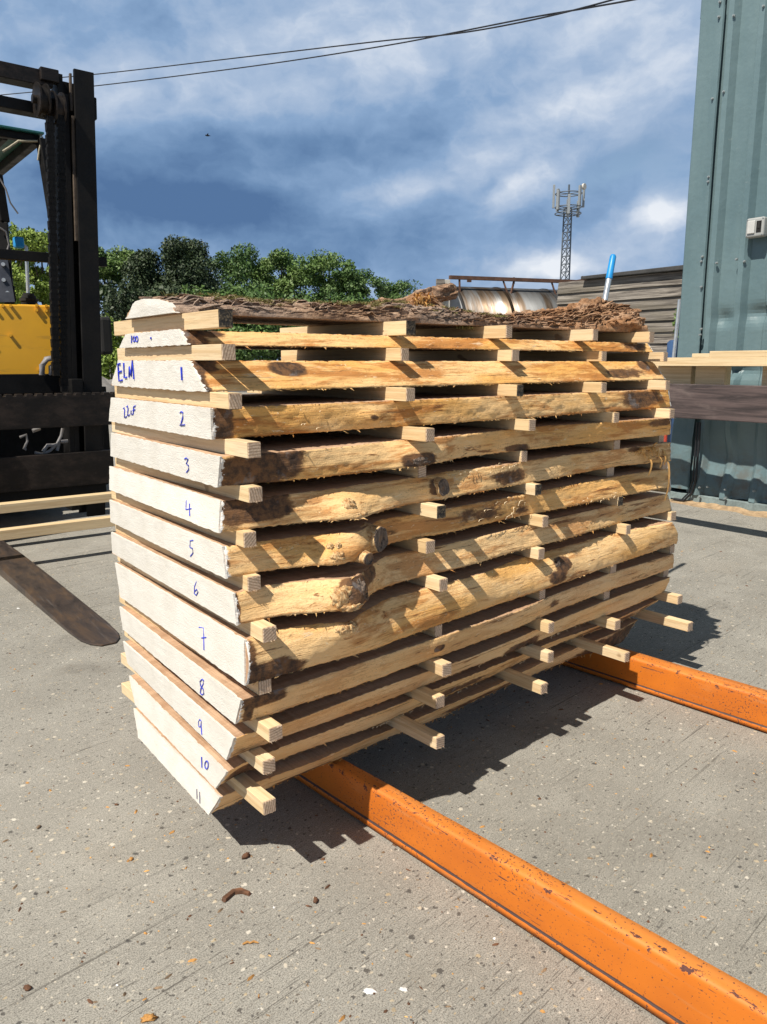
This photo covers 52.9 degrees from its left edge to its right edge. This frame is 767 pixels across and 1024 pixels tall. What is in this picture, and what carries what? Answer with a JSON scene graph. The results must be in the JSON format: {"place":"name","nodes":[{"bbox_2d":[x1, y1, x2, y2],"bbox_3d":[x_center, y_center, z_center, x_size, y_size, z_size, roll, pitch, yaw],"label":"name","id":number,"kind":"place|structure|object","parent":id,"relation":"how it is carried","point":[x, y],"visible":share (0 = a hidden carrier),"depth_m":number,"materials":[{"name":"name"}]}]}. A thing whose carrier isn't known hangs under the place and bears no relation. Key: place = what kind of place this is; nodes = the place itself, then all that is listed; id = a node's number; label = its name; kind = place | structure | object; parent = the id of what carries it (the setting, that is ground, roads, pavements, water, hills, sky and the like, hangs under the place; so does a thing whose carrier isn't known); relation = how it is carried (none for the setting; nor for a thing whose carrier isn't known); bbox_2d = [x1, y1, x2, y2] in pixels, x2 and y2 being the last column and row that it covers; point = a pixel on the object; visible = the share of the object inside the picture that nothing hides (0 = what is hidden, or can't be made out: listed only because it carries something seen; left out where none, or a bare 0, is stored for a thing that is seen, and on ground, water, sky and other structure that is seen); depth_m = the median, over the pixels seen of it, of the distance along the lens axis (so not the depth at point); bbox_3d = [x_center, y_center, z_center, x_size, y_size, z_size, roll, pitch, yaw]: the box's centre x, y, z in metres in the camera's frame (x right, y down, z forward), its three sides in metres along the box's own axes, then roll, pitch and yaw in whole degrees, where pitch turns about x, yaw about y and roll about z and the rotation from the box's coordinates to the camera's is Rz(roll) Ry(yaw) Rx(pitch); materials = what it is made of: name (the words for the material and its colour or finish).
{"place":"outdoors","nodes":[
{"label":"outdoors","id":0,"kind":"place"},
{"bbox_2d":[1,0,634,94],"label":"overhead cable","id":1,"kind":"object","parent":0,"point":[623,1],"visible":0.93,"depth_m":15.86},
{"bbox_2d":[63,0,613,77],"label":"overhead cable","id":2,"kind":"object","parent":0,"point":[373,41],"visible":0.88,"depth_m":15.82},
{"bbox_2d":[0,0,700,360],"label":"sky","id":3,"kind":"structure","parent":0,"point":[425,161],"materials":[{"name":"blue"}]},
{"bbox_2d":[0,392,766,1023],"bbox_3d":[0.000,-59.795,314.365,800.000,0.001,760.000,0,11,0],"label":"ground","id":4,"kind":"structure","parent":0,"point":[88,758],"depth_m":1.64,"materials":[{"name":"concrete"}]},
{"bbox_2d":[0,221,49,304],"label":"broadleaf tree","id":5,"kind":"object","parent":4,"relation":"on","point":[34,241],"visible":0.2,"depth_m":37.42,"materials":[{"name":"green plant"}]},
{"bbox_2d":[20,229,49,304],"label":"broadleaf tree","id":6,"kind":"object","parent":4,"relation":"on","point":[39,280],"visible":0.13,"depth_m":43.40,"materials":[{"name":"green plant"}]},
{"bbox_2d":[0,61,119,645],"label":"forklift","id":7,"kind":"object","parent":4,"relation":"on","point":[55,402],"visible":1,"depth_m":4.52,"materials":[{"name":"black metal"}]},
{"bbox_2d":[102,376,114,391],"bbox_3d":[-5.097,-1.929,13.910,1.806,1.113,1.112,0,11,0],"label":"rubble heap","id":8,"kind":"object","parent":4,"relation":"on","point":[106,383],"visible":0.04,"depth_m":13.60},
{"bbox_2d":[101,350,117,379],"bbox_3d":[-8.368,-4.280,23.612,1.168,1.487,0.656,0,11,0],"label":"bush","id":9,"kind":"object","parent":4,"relation":"on","point":[109,364],"visible":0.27,"depth_m":23.48,"materials":[{"name":"green plant"}]},
{"bbox_2d":[102,312,123,360],"bbox_3d":[-10.159,-6.116,29.338,1.732,2.894,0.965,0,11,0],"label":"bush","id":10,"kind":"object","parent":4,"relation":"on","point":[116,341],"visible":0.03,"depth_m":29.19,"materials":[{"name":"green plant"}]},
{"bbox_2d":[98,245,134,316],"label":"broadleaf tree","id":11,"kind":"object","parent":4,"relation":"on","point":[115,261],"visible":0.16,"depth_m":54.66,"materials":[{"name":"green plant"}]},
{"bbox_2d":[100,248,169,339],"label":"conifer tree","id":12,"kind":"object","parent":4,"relation":"on","point":[140,265],"visible":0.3,"depth_m":52.04,"materials":[{"name":"green plant"}]},
{"bbox_2d":[140,1013,158,1022],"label":"wood chip","id":13,"kind":"object","parent":4,"relation":"on","point":[148,1017],"visible":1,"depth_m":1.19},
{"bbox_2d":[99,279,215,343],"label":"bush","id":14,"kind":"object","parent":4,"relation":"on","point":[124,306],"visible":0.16,"depth_m":45.54,"materials":[{"name":"green plant"}]},
{"bbox_2d":[145,234,226,329],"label":"conifer tree","id":15,"kind":"object","parent":4,"relation":"on","point":[184,261],"visible":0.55,"depth_m":51.84,"materials":[{"name":"green plant"}]},
{"bbox_2d":[175,281,280,360],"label":"bush","id":16,"kind":"object","parent":4,"relation":"on","point":[244,354],"visible":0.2,"depth_m":48.00,"materials":[{"name":"green plant"}]},
{"bbox_2d":[221,887,250,901],"bbox_3d":[-0.283,0.729,1.473,0.056,0.007,0.026,-5,12,-22],"label":"bark piece","id":17,"kind":"object","parent":4,"relation":"on","point":[229,895],"visible":1,"depth_m":1.47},
{"bbox_2d":[207,242,278,359],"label":"broadleaf tree","id":18,"kind":"object","parent":4,"relation":"on","point":[238,266],"visible":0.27,"depth_m":58.34,"materials":[{"name":"green plant"}]},
{"bbox_2d":[247,247,311,359],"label":"broadleaf tree","id":19,"kind":"object","parent":4,"relation":"on","point":[273,262],"visible":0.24,"depth_m":60.41,"materials":[{"name":"green plant"}]},
{"bbox_2d":[230,282,349,360],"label":"bush","id":20,"kind":"object","parent":4,"relation":"on","point":[308,299],"visible":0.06,"depth_m":50.24,"materials":[{"name":"green plant"}]},
{"bbox_2d":[269,248,362,303],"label":"broadleaf tree","id":21,"kind":"object","parent":4,"relation":"on","point":[313,276],"visible":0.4,"depth_m":58.44,"materials":[{"name":"green plant"}]},
{"bbox_2d":[326,292,377,304],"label":"bush","id":22,"kind":"object","parent":4,"relation":"on","point":[356,297],"visible":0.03,"depth_m":50.64,"materials":[{"name":"green plant"}]},
{"bbox_2d":[318,266,389,302],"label":"broadleaf tree","id":23,"kind":"object","parent":4,"relation":"on","point":[356,279],"visible":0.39,"depth_m":56.87,"materials":[{"name":"green plant"}]},
{"bbox_2d":[0,549,766,1023],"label":"grit","id":24,"kind":"object","parent":4,"relation":"on","point":[328,885],"visible":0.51,"depth_m":1.46,"materials":[{"name":"gravel"}]},
{"bbox_2d":[374,277,422,298],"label":"broadleaf tree","id":25,"kind":"object","parent":4,"relation":"on","point":[397,287],"visible":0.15,"depth_m":66.95,"materials":[{"name":"green plant"}]},
{"bbox_2d":[449,275,580,313],"bbox_3d":[3.937,-3.442,15.986,5.942,2.686,1.978,-3,11,-17],"label":"tanker","id":26,"kind":"object","parent":4,"relation":"on","point":[496,300],"visible":0.09,"depth_m":14.71,"materials":[{"name":"silver metal"}]},
{"bbox_2d":[294,758,766,1023],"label":"steel rail","id":27,"kind":"object","parent":4,"relation":"on","point":[663,979],"visible":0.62,"depth_m":1.33,"materials":[{"name":"metal"}]},
{"bbox_2d":[133,618,637,814],"bbox_3d":[0.165,0.451,2.253,1.726,0.067,0.507,-9,14,-40],"label":"elm slab","id":28,"kind":"object","parent":27,"relation":"on","point":[202,791],"depth_m":1.77,"materials":[{"name":"brown wood"}]},
{"bbox_2d":[121,681,275,815],"bbox_3d":[-0.439,0.506,1.728,0.028,0.027,0.723,-9,14,-38],"label":"batten","id":29,"kind":"object","parent":28,"relation":"on","point":[258,797],"visible":0.27,"depth_m":1.50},
{"bbox_2d":[129,598,657,788],"bbox_3d":[0.175,0.370,2.230,1.744,0.063,0.568,-9,14,-40],"label":"elm slab","id":30,"kind":"object","parent":28,"relation":"on","point":[203,756],"depth_m":1.71,"materials":[{"name":"brown wood"}]},
{"bbox_2d":[121,652,274,774],"bbox_3d":[-0.437,0.426,1.714,0.028,0.029,0.718,-9,14,-38],"label":"batten","id":31,"kind":"object","parent":30,"relation":"on","point":[260,760],"visible":0.28,"depth_m":1.46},
{"bbox_2d":[123,575,669,759],"bbox_3d":[0.135,0.300,2.164,1.618,0.064,0.636,-9,14,-40],"label":"elm slab","id":32,"kind":"object","parent":30,"relation":"on","point":[223,736],"depth_m":1.70,"materials":[{"name":"brown wood"}]},
{"bbox_2d":[124,631,281,742],"bbox_3d":[-0.416,0.351,1.673,0.029,0.030,0.724,-9,14,-38],"label":"batten","id":33,"kind":"object","parent":32,"relation":"on","point":[268,728],"visible":0.23,"depth_m":1.42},
{"bbox_2d":[119,551,673,723],"bbox_3d":[0.142,0.218,2.154,1.627,0.062,0.686,-9,14,-40],"label":"elm slab","id":34,"kind":"object","parent":32,"relation":"on","point":[233,700],"depth_m":1.66,"materials":[{"name":"brown wood"}]},
{"bbox_2d":[119,594,271,694],"bbox_3d":[-0.434,0.266,1.679,0.028,0.029,0.721,-9,14,-37],"label":"batten","id":35,"kind":"object","parent":34,"relation":"on","point":[261,687],"visible":0.27,"depth_m":1.59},
{"bbox_2d":[115,517,677,685],"bbox_3d":[0.145,0.124,2.140,1.624,0.091,0.752,-9,14,-40],"label":"elm slab","id":36,"kind":"object","parent":34,"relation":"on","point":[392,613],"depth_m":1.66,"materials":[{"name":"brown wood"}]},
{"bbox_2d":[117,556,276,642],"bbox_3d":[-0.425,0.162,1.645,0.028,0.027,0.743,-8,14,-37],"label":"batten","id":37,"kind":"object","parent":36,"relation":"on","point":[263,631],"visible":0.39,"depth_m":1.39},
{"bbox_2d":[111,491,671,625],"bbox_3d":[0.146,0.036,2.100,1.599,0.064,0.742,-9,14,-40],"label":"elm slab","id":38,"kind":"object","parent":36,"relation":"on","point":[347,587],"depth_m":1.65,"materials":[{"name":"brown wood"}]},
{"bbox_2d":[115,524,260,591],"bbox_3d":[-0.435,0.082,1.634,0.028,0.028,0.661,-9,14,-38],"label":"batten","id":39,"kind":"object","parent":38,"relation":"on","point":[250,582],"visible":0.41,"depth_m":1.49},
{"bbox_2d":[109,466,670,578],"bbox_3d":[0.130,-0.044,2.078,1.573,0.069,0.701,-9,14,-40],"label":"elm slab","id":40,"kind":"object","parent":38,"relation":"on","point":[323,543],"depth_m":1.63,"materials":[{"name":"brown wood"}]},
{"bbox_2d":[111,490,257,548],"bbox_3d":[-0.441,0.002,1.618,0.026,0.029,0.666,-9,14,-38],"label":"batten","id":41,"kind":"object","parent":40,"relation":"on","point":[246,538],"visible":0.48,"depth_m":1.49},
{"bbox_2d":[109,440,670,532],"bbox_3d":[0.132,-0.074,2.071,1.582,0.177,0.670,-9,14,-40],"label":"elm slab","id":42,"kind":"object","parent":40,"relation":"on","point":[359,496],"depth_m":1.62,"materials":[{"name":"brown wood"}]},
{"bbox_2d":[115,457,262,502],"bbox_3d":[-0.422,-0.076,1.589,0.027,0.030,0.641,-9,14,-38],"label":"batten","id":43,"kind":"object","parent":42,"relation":"on","point":[250,493],"visible":0.61,"depth_m":1.47,"materials":[{"name":"wood"}]},
{"bbox_2d":[110,416,670,486],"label":"elm slab","id":44,"kind":"object","parent":42,"relation":"on","point":[297,456],"depth_m":1.61,"materials":[{"name":"brown wood"}]},
{"bbox_2d":[112,422,260,458],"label":"batten","id":45,"kind":"object","parent":44,"relation":"on","point":[243,448],"visible":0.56,"depth_m":1.44,"materials":[{"name":"wood"}]},
{"bbox_2d":[329,426,434,441],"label":"batten","id":46,"kind":"object","parent":44,"relation":"on","point":[416,433],"visible":0.4,"depth_m":1.63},
{"bbox_2d":[109,388,670,439],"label":"elm slab","id":47,"kind":"object","parent":44,"relation":"on","point":[261,415],"depth_m":1.61,"materials":[{"name":"brown wood"}]},
{"bbox_2d":[114,386,242,408],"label":"batten","id":48,"kind":"object","parent":47,"relation":"on","point":[224,400],"visible":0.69,"depth_m":1.44,"materials":[{"name":"wood"}]},
{"bbox_2d":[247,387,414,400],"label":"batten","id":49,"kind":"object","parent":47,"relation":"on","point":[393,393],"visible":0.62,"depth_m":1.68,"materials":[{"name":"wood"}]},
{"bbox_2d":[111,360,664,391],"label":"elm slab","id":50,"kind":"object","parent":47,"relation":"on","point":[222,375],"depth_m":1.62,"materials":[{"name":"brown wood"}]},
{"bbox_2d":[117,344,235,360],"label":"batten","id":51,"kind":"object","parent":50,"relation":"on","point":[211,352],"visible":0.84,"depth_m":1.43,"materials":[{"name":"wood"}]},
{"bbox_2d":[281,348,408,360],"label":"batten","id":52,"kind":"object","parent":50,"relation":"on","point":[388,354],"visible":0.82,"depth_m":1.78,"materials":[{"name":"wood"}]},
{"bbox_2d":[119,329,652,352],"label":"elm slab","id":53,"kind":"object","parent":50,"relation":"on","point":[259,340],"depth_m":1.65,"materials":[{"name":"brown wood"}]},
{"bbox_2d":[114,309,232,335],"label":"batten","id":54,"kind":"object","parent":53,"relation":"on","point":[213,319],"visible":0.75,"depth_m":1.43,"materials":[{"name":"wood"}]},
{"bbox_2d":[280,321,416,335],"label":"batten","id":55,"kind":"object","parent":53,"relation":"on","point":[399,328],"visible":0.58,"depth_m":1.76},
{"bbox_2d":[125,283,647,332],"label":"bark slab","id":56,"kind":"object","parent":55,"relation":"on","point":[426,308],"depth_m":1.81,"materials":[{"name":"wood"}]},
{"bbox_2d":[602,254,615,300],"bbox_3d":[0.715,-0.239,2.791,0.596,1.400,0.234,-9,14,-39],"label":"marker pen","id":57,"kind":"object","parent":56,"relation":"on","point":[610,268],"visible":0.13,"depth_m":2.90,"materials":[{"name":"plastic"}]},
{"bbox_2d":[405,325,511,338],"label":"batten","id":58,"kind":"object","parent":53,"relation":"on","point":[494,332],"visible":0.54,"depth_m":1.94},
{"bbox_2d":[499,329,597,340],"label":"batten","id":59,"kind":"object","parent":53,"relation":"on","point":[577,335],"visible":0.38,"depth_m":2.15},
{"bbox_2d":[582,332,653,342],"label":"batten","id":60,"kind":"object","parent":53,"relation":"on","point":[635,337],"visible":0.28,"depth_m":2.30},
{"bbox_2d":[409,350,518,360],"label":"batten","id":61,"kind":"object","parent":50,"relation":"on","point":[489,355],"visible":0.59,"depth_m":1.98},
{"bbox_2d":[519,351,606,360],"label":"batten","id":62,"kind":"object","parent":50,"relation":"on","point":[569,356],"visible":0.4,"depth_m":2.20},
{"bbox_2d":[606,352,667,361],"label":"batten","id":63,"kind":"object","parent":50,"relation":"on","point":[653,356],"visible":0.34,"depth_m":2.36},
{"bbox_2d":[402,384,523,396],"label":"batten","id":64,"kind":"object","parent":47,"relation":"on","point":[514,390],"visible":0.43,"depth_m":1.89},
{"bbox_2d":[515,382,606,392],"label":"batten","id":65,"kind":"object","parent":47,"relation":"on","point":[595,387],"visible":0.38,"depth_m":2.09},
{"bbox_2d":[602,380,669,389],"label":"batten","id":66,"kind":"object","parent":47,"relation":"on","point":[654,384],"visible":0.27,"depth_m":2.29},
{"bbox_2d":[442,418,535,430],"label":"batten","id":67,"kind":"object","parent":44,"relation":"on","point":[523,424],"visible":0.38,"depth_m":1.88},
{"bbox_2d":[534,412,618,422],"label":"batten","id":68,"kind":"object","parent":44,"relation":"on","point":[610,417],"visible":0.31,"depth_m":2.13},
{"bbox_2d":[611,408,674,417],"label":"batten","id":69,"kind":"object","parent":44,"relation":"on","point":[661,413],"visible":0.25,"depth_m":2.29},
{"bbox_2d":[378,466,426,477],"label":"batten","id":70,"kind":"object","parent":42,"relation":"on","point":[418,472],"visible":0.16,"depth_m":1.66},
{"bbox_2d":[474,450,526,461],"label":"batten","id":71,"kind":"object","parent":42,"relation":"on","point":[519,456],"visible":0.2,"depth_m":1.92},
{"bbox_2d":[568,440,619,449],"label":"batten","id":72,"kind":"object","parent":42,"relation":"on","point":[613,445],"visible":0.21,"depth_m":2.19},
{"bbox_2d":[622,435,663,442],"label":"batten","id":73,"kind":"object","parent":42,"relation":"on","point":[657,439],"visible":0.13,"depth_m":2.38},
{"bbox_2d":[392,502,445,518],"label":"batten","id":74,"kind":"object","parent":40,"relation":"on","point":[432,510],"visible":0.23,"depth_m":1.64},
{"bbox_2d":[496,482,541,495],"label":"batten","id":75,"kind":"object","parent":40,"relation":"on","point":[530,488],"visible":0.17,"depth_m":1.92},
{"bbox_2d":[580,467,613,476],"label":"batten","id":76,"kind":"object","parent":40,"relation":"on","point":[605,472],"visible":0.09,"depth_m":2.23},
{"bbox_2d":[625,462,667,469],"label":"batten","id":77,"kind":"object","parent":40,"relation":"on","point":[655,465],"visible":0.15,"depth_m":2.39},
{"bbox_2d":[390,537,434,553],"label":"batten","id":78,"kind":"object","parent":38,"relation":"on","point":[423,545],"visible":0.15,"depth_m":1.67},
{"bbox_2d":[505,513,547,526],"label":"batten","id":79,"kind":"object","parent":38,"relation":"on","point":[538,520],"visible":0.23,"depth_m":1.95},
{"bbox_2d":[594,496,622,505],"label":"batten","id":80,"kind":"object","parent":38,"relation":"on","point":[616,501],"visible":0.09,"depth_m":2.22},
{"bbox_2d":[406,574,447,591],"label":"batten","id":81,"kind":"object","parent":36,"relation":"on","point":[435,582],"visible":0.2,"depth_m":1.68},
{"bbox_2d":[511,546,544,559],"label":"batten","id":82,"kind":"object","parent":36,"relation":"on","point":[537,552],"visible":0.15,"depth_m":1.95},
{"bbox_2d":[599,523,630,534],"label":"batten","id":83,"kind":"object","parent":36,"relation":"on","point":[622,528],"visible":0.14,"depth_m":2.23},
{"bbox_2d":[645,511,675,520],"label":"batten","id":84,"kind":"object","parent":36,"relation":"on","point":[669,515],"visible":0.18,"depth_m":2.42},
{"bbox_2d":[422,624,441,636],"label":"batten","id":85,"kind":"object","parent":34,"relation":"on","point":[435,631],"visible":0.16,"depth_m":1.70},
{"bbox_2d":[525,589,544,599],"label":"batten","id":86,"kind":"object","parent":34,"relation":"on","point":[538,595],"visible":0.06,"depth_m":1.97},
{"bbox_2d":[415,657,450,676],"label":"batten","id":87,"kind":"object","parent":32,"relation":"on","point":[439,666],"visible":0.2,"depth_m":1.70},
{"bbox_2d":[524,618,553,633],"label":"batten","id":88,"kind":"object","parent":32,"relation":"on","point":[543,625],"visible":0.16,"depth_m":1.98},
{"bbox_2d":[404,686,444,708],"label":"batten","id":89,"kind":"object","parent":30,"relation":"on","point":[429,697],"visible":0.13,"depth_m":1.74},
{"bbox_2d":[515,644,553,662],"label":"batten","id":90,"kind":"object","parent":30,"relation":"on","point":[539,653],"visible":0.23,"depth_m":2.00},
{"bbox_2d":[587,616,620,629],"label":"batten","id":91,"kind":"object","parent":30,"relation":"on","point":[609,622],"visible":0.22,"depth_m":2.24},
{"bbox_2d":[652,591,682,603],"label":"batten","id":92,"kind":"object","parent":30,"relation":"on","point":[671,597],"visible":0.21,"depth_m":2.48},
{"bbox_2d":[384,714,444,749],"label":"batten","id":93,"kind":"object","parent":28,"relation":"on","point":[426,735],"visible":0.27,"depth_m":1.75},
{"bbox_2d":[493,668,546,693],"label":"batten","id":94,"kind":"object","parent":28,"relation":"on","point":[528,682],"visible":0.25,"depth_m":2.03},
{"bbox_2d":[563,636,629,661],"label":"batten","id":95,"kind":"object","parent":28,"relation":"on","point":[602,649],"visible":0.35,"depth_m":2.26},
{"bbox_2d":[631,609,692,631],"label":"batten","id":96,"kind":"object","parent":28,"relation":"on","point":[667,620],"visible":0.36,"depth_m":2.51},
{"bbox_2d":[552,183,586,279],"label":"phone mast","id":97,"kind":"object","parent":4,"relation":"on","point":[567,209],"visible":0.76,"depth_m":90.09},
{"bbox_2d":[561,646,766,731],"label":"steel rail","id":98,"kind":"object","parent":4,"relation":"on","point":[734,701],"visible":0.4,"depth_m":2.28,"materials":[{"name":"metal"}]},
{"bbox_2d":[664,299,680,441],"bbox_3d":[3.539,-1.701,9.449,0.105,1.752,0.046,0,11,0],"label":"striped pole","id":99,"kind":"object","parent":4,"relation":"on","point":[675,335],"visible":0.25,"depth_m":9.34,"materials":[{"name":"metal"}]},
{"bbox_2d":[667,340,677,443],"bbox_3d":[3.812,-1.523,9.687,0.569,1.310,0.569,0,11,0],"label":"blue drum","id":100,"kind":"object","parent":4,"relation":"on","point":[669,346],"visible":0.08,"depth_m":9.58,"materials":[{"name":"plastic"}]},
{"bbox_2d":[656,366,766,422],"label":"timber rack","id":101,"kind":"object","parent":4,"relation":"on","point":[705,392],"visible":0.37,"depth_m":4.19,"materials":[{"name":"brown wood"}]},
{"bbox_2d":[653,357,766,365],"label":"plank","id":102,"kind":"object","parent":101,"relation":"on","point":[729,361],"visible":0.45,"depth_m":4.90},
{"bbox_2d":[709,350,766,356],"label":"plank","id":103,"kind":"object","parent":102,"relation":"on","point":[762,353],"visible":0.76,"depth_m":4.78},
{"bbox_2d":[668,0,766,511],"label":"clad building","id":104,"kind":"structure","parent":4,"relation":"on","point":[723,306],"depth_m":5.17,"materials":[{"name":"metal"}]},
{"bbox_2d":[746,216,766,238],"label":"switch box","id":105,"kind":"object","parent":104,"relation":"attached to","point":[756,227],"visible":1,"depth_m":4.93,"materials":[{"name":"grey plastic"}]},
{"bbox_2d":[670,499,766,517],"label":"sawdust","id":106,"kind":"object","parent":4,"relation":"on","point":[740,510],"visible":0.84,"depth_m":5.36},
{"bbox_3d":[-2.466,0.214,3.632,0.100,0.197,0.596,-8,14,-37],"label":"timber bearer","id":107,"kind":"object","parent":4,"relation":"on","visible":0},
{"bbox_2d":[0,515,114,540],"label":"plank","id":108,"kind":"object","parent":107,"relation":"on","point":[17,532],"visible":0.38,"depth_m":3.90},
{"bbox_2d":[0,491,114,513],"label":"plank","id":109,"kind":"object","parent":107,"relation":"on","point":[45,503],"visible":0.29,"depth_m":4.33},
{"bbox_2d":[557,265,682,352],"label":"weatherboard shed","id":110,"kind":"structure","parent":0,"point":[653,295],"depth_m":11.01,"materials":[{"name":"wood"}]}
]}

